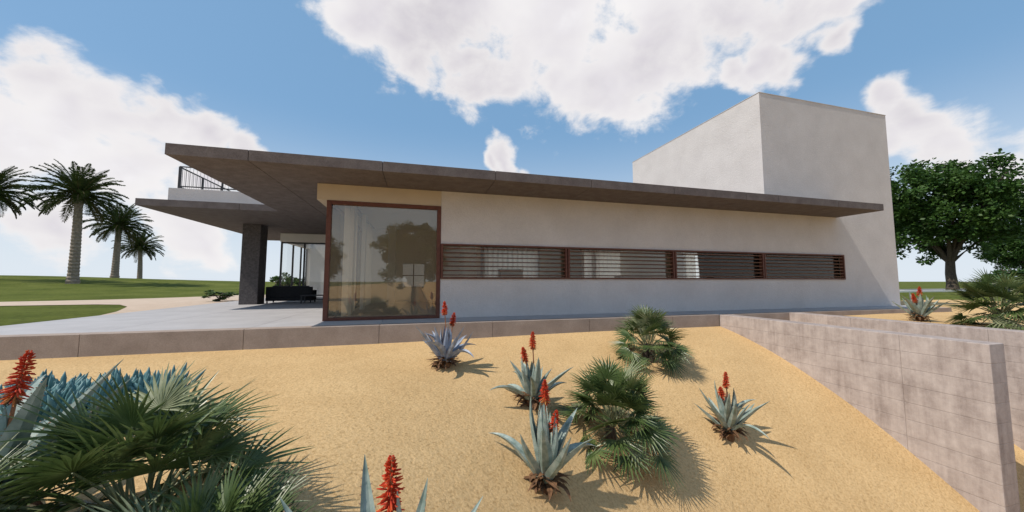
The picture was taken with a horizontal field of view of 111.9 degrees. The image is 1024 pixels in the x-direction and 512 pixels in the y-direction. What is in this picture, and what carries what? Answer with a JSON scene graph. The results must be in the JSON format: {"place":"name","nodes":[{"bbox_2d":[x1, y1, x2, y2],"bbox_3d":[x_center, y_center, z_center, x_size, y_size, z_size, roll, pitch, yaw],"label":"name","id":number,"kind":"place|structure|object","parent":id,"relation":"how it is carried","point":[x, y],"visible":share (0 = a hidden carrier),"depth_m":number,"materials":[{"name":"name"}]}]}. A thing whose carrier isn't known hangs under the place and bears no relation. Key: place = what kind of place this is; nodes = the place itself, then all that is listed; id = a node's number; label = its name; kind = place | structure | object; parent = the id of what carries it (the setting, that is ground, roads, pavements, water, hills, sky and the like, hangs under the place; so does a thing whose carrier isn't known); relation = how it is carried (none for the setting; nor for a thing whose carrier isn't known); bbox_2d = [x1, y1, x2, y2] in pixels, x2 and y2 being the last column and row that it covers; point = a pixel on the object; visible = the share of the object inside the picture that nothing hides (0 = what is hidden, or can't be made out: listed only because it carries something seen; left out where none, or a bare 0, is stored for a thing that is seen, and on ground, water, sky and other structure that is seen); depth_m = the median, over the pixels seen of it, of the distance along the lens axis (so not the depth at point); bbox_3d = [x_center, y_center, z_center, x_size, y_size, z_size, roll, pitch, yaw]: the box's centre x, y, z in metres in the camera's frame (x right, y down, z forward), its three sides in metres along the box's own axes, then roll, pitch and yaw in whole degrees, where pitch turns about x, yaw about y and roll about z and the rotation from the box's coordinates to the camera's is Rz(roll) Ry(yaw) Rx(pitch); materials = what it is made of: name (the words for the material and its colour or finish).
{"place":"outdoors","nodes":[
{"label":"outdoors","id":0,"kind":"place"},
{"bbox_2d":[0,295,265,314],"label":"garden path","id":1,"kind":"structure","parent":0,"point":[136,305],"depth_m":16.87,"materials":[{"name":"beige concrete"}]},
{"bbox_2d":[202,290,238,300],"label":"garden shrub","id":2,"kind":"object","parent":1,"relation":"on","point":[210,293],"visible":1,"depth_m":18.04,"materials":[{"name":"green plant"}]},
{"bbox_2d":[0,275,1023,511],"bbox_3d":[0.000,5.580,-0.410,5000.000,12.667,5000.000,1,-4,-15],"label":"ground","id":3,"kind":"structure","parent":0,"point":[342,409],"depth_m":5.67,"materials":[{"name":"beige sand"}]},
{"bbox_2d":[0,166,42,218],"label":"date palm tree","id":4,"kind":"object","parent":3,"relation":"on","point":[5,191],"visible":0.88,"depth_m":34.00,"materials":[{"name":"green plant"}]},
{"bbox_2d":[0,432,79,511],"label":"fan palm shrub","id":5,"kind":"object","parent":3,"relation":"on","point":[12,506],"visible":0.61,"depth_m":1.99,"materials":[{"name":"green plant"}]},
{"bbox_2d":[0,350,129,511],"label":"aloe plant","id":6,"kind":"object","parent":3,"relation":"on","point":[24,392],"visible":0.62,"depth_m":2.34,"materials":[{"name":"green plant"}]},
{"bbox_2d":[12,159,132,283],"bbox_3d":[-42.497,-3.170,33.821,7.174,12.246,6.993,-2,-5,23],"label":"date palm tree","id":7,"kind":"object","parent":3,"relation":"on","point":[79,187],"visible":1,"depth_m":33.41,"materials":[{"name":"green plant"}]},
{"bbox_2d":[0,362,205,423],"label":"blue chalksticks","id":8,"kind":"object","parent":3,"relation":"on","point":[62,388],"visible":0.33,"depth_m":3.95,"materials":[{"name":"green plant"}]},
{"bbox_2d":[82,201,154,277],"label":"date palm tree","id":9,"kind":"object","parent":3,"relation":"on","point":[120,226],"visible":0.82,"depth_m":44.92,"materials":[{"name":"green plant"}]},
{"bbox_2d":[111,230,164,278],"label":"date palm tree","id":10,"kind":"object","parent":3,"relation":"on","point":[140,247],"visible":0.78,"depth_m":54.62,"materials":[{"name":"green plant"}]},
{"bbox_2d":[0,361,314,511],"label":"fan palm shrub","id":11,"kind":"object","parent":3,"relation":"on","point":[177,424],"visible":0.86,"depth_m":2.24,"materials":[{"name":"green plant"}]},
{"bbox_2d":[78,452,323,511],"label":"fan palm shrub","id":12,"kind":"object","parent":3,"relation":"on","point":[222,498],"visible":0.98,"depth_m":2.11,"materials":[{"name":"green plant"}]},
{"bbox_2d":[269,272,301,285],"bbox_3d":[-14.520,2.004,22.400,2.139,2.008,1.967,0,-4,6],"label":"garden shrub","id":13,"kind":"object","parent":3,"relation":"on","point":[287,281],"visible":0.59,"depth_m":22.07,"materials":[{"name":"green plant"}]},
{"bbox_2d":[280,454,482,511],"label":"aloe plant","id":14,"kind":"object","parent":3,"relation":"on","point":[392,499],"visible":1,"depth_m":1.71,"materials":[{"name":"green plant"}]},
{"bbox_2d":[416,301,474,370],"bbox_3d":[-1.208,1.562,6.490,1.183,1.426,1.117,1,-4,-15],"label":"aloe plant","id":15,"kind":"object","parent":3,"relation":"on","point":[445,350],"visible":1,"depth_m":6.41,"materials":[{"name":"blue plant"}]},
{"bbox_2d":[0,297,951,359],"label":"terrace deck","id":16,"kind":"structure","parent":3,"relation":"on","point":[230,325],"depth_m":8.08,"materials":[{"name":"concrete"}]},
{"bbox_2d":[265,286,316,302],"bbox_3d":[-10.452,1.810,16.450,1.900,0.800,0.840,1,-4,-15],"label":"outdoor sofa","id":17,"kind":"object","parent":16,"relation":"on","point":[283,293],"visible":0.98,"depth_m":16.07,"materials":[{"name":"fabric"}]},
{"bbox_2d":[300,295,322,303],"bbox_3d":[-9.132,1.985,15.965,1.000,0.380,0.600,1,-4,-15],"label":"coffee table","id":18,"kind":"object","parent":16,"relation":"on","point":[305,297],"visible":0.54,"depth_m":15.67,"materials":[{"name":"metal"}]},
{"bbox_2d":[135,92,900,320],"bbox_3d":[0.584,-1.798,17.700,28.515,8.180,16.890,1,-4,-15],"label":"modern villa","id":19,"kind":"object","parent":16,"relation":"on","point":[741,205],"visible":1,"depth_m":12.38,"materials":[{"name":"white paint"}]},
{"bbox_2d":[322,200,440,320],"bbox_3d":[-4.803,0.509,14.432,2.898,3.098,10.890,1,-4,-15],"label":"corner window frame","id":20,"kind":"structure","parent":19,"relation":"in","point":[326,287],"depth_m":9.19,"materials":[{"name":"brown wood"}]},
{"bbox_2d":[440,243,845,279],"bbox_3d":[5.564,0.294,11.655,15.635,0.976,0.142,1,-4,-15],"label":"strip window frame","id":21,"kind":"structure","parent":19,"relation":"in","point":[763,272],"depth_m":11.25,"materials":[{"name":"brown wood"}]},
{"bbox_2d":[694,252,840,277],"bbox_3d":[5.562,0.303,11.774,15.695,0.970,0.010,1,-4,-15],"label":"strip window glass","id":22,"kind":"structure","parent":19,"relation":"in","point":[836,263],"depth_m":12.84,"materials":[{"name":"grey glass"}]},
{"bbox_2d":[489,331,572,410],"bbox_3d":[0.357,1.952,5.584,1.245,1.406,1.053,-1,-4,17],"label":"aloe plant","id":23,"kind":"object","parent":3,"relation":"on","point":[531,380],"visible":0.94,"depth_m":5.61,"materials":[{"name":"green plant"}]},
{"bbox_2d":[490,379,593,501],"bbox_3d":[0.298,2.225,4.173,1.356,1.446,0.863,-1,-4,16],"label":"aloe plant","id":24,"kind":"object","parent":3,"relation":"on","point":[553,456],"visible":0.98,"depth_m":4.02,"materials":[{"name":"green plant"}]},
{"bbox_2d":[549,354,685,496],"bbox_3d":[1.606,2.413,5.468,2.070,1.751,1.860,1,-4,-11],"label":"fan palm shrub","id":25,"kind":"object","parent":3,"relation":"on","point":[612,393],"visible":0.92,"depth_m":5.07,"materials":[{"name":"green plant"}]},
{"bbox_2d":[607,304,697,378],"bbox_3d":[3.174,1.978,7.971,1.997,1.760,1.924,3,-5,-38],"label":"fan palm shrub","id":26,"kind":"object","parent":3,"relation":"on","point":[647,322],"visible":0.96,"depth_m":7.70,"materials":[{"name":"green plant"}]},
{"bbox_2d":[694,371,769,441],"bbox_3d":[3.902,2.731,6.174,1.156,1.325,1.171,-2,-5,30],"label":"aloe plant","id":27,"kind":"object","parent":3,"relation":"on","point":[728,421],"visible":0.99,"depth_m":6.03,"materials":[{"name":"green plant"}]},
{"bbox_2d":[720,314,1020,511],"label":"retaining wall","id":28,"kind":"structure","parent":3,"relation":"on","point":[939,406],"depth_m":6.18,"materials":[{"name":"concrete"}]},
{"bbox_2d":[789,312,1023,449],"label":"retaining wall","id":29,"kind":"structure","parent":3,"relation":"on","point":[1011,340],"depth_m":7.39,"materials":[{"name":"concrete"}]},
{"bbox_2d":[892,287,952,321],"bbox_3d":[11.812,1.489,10.111,0.955,1.208,1.124,-1,-4,17],"label":"aloe plant","id":30,"kind":"object","parent":3,"relation":"on","point":[919,309],"visible":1,"depth_m":9.98,"materials":[{"name":"green plant"}]},
{"bbox_2d":[899,290,964,291],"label":"road kerb","id":31,"kind":"structure","parent":3,"relation":"on","point":[927,290],"depth_m":34.57,"materials":[{"name":"white paint"}]},
{"bbox_2d":[890,148,1023,289],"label":"broadleaf tree","id":32,"kind":"object","parent":3,"relation":"on","point":[924,216],"visible":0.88,"depth_m":34.94,"materials":[{"name":"green plant"}]},
{"bbox_2d":[936,267,1023,329],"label":"fan palm shrub","id":33,"kind":"object","parent":3,"relation":"on","point":[1004,287],"visible":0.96,"depth_m":8.79,"materials":[{"name":"green plant"}]},
{"bbox_2d":[965,268,1023,283],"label":"garden shrub","id":34,"kind":"object","parent":3,"relation":"on","point":[1008,272],"visible":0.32,"depth_m":26.11,"materials":[{"name":"green plant"}]},
{"bbox_2d":[976,226,1023,269],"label":"broadleaf tree","id":35,"kind":"object","parent":3,"relation":"on","point":[1013,257],"visible":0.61,"depth_m":43.62,"materials":[{"name":"green plant"}]},
{"bbox_2d":[0,0,1023,281],"label":"sky","id":36,"kind":"structure","parent":0,"point":[586,89],"materials":[{"name":"blue"}]},
{"bbox_2d":[899,289,964,289],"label":"garden road","id":37,"kind":"structure","parent":0,"point":[923,289],"depth_m":45.09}
]}

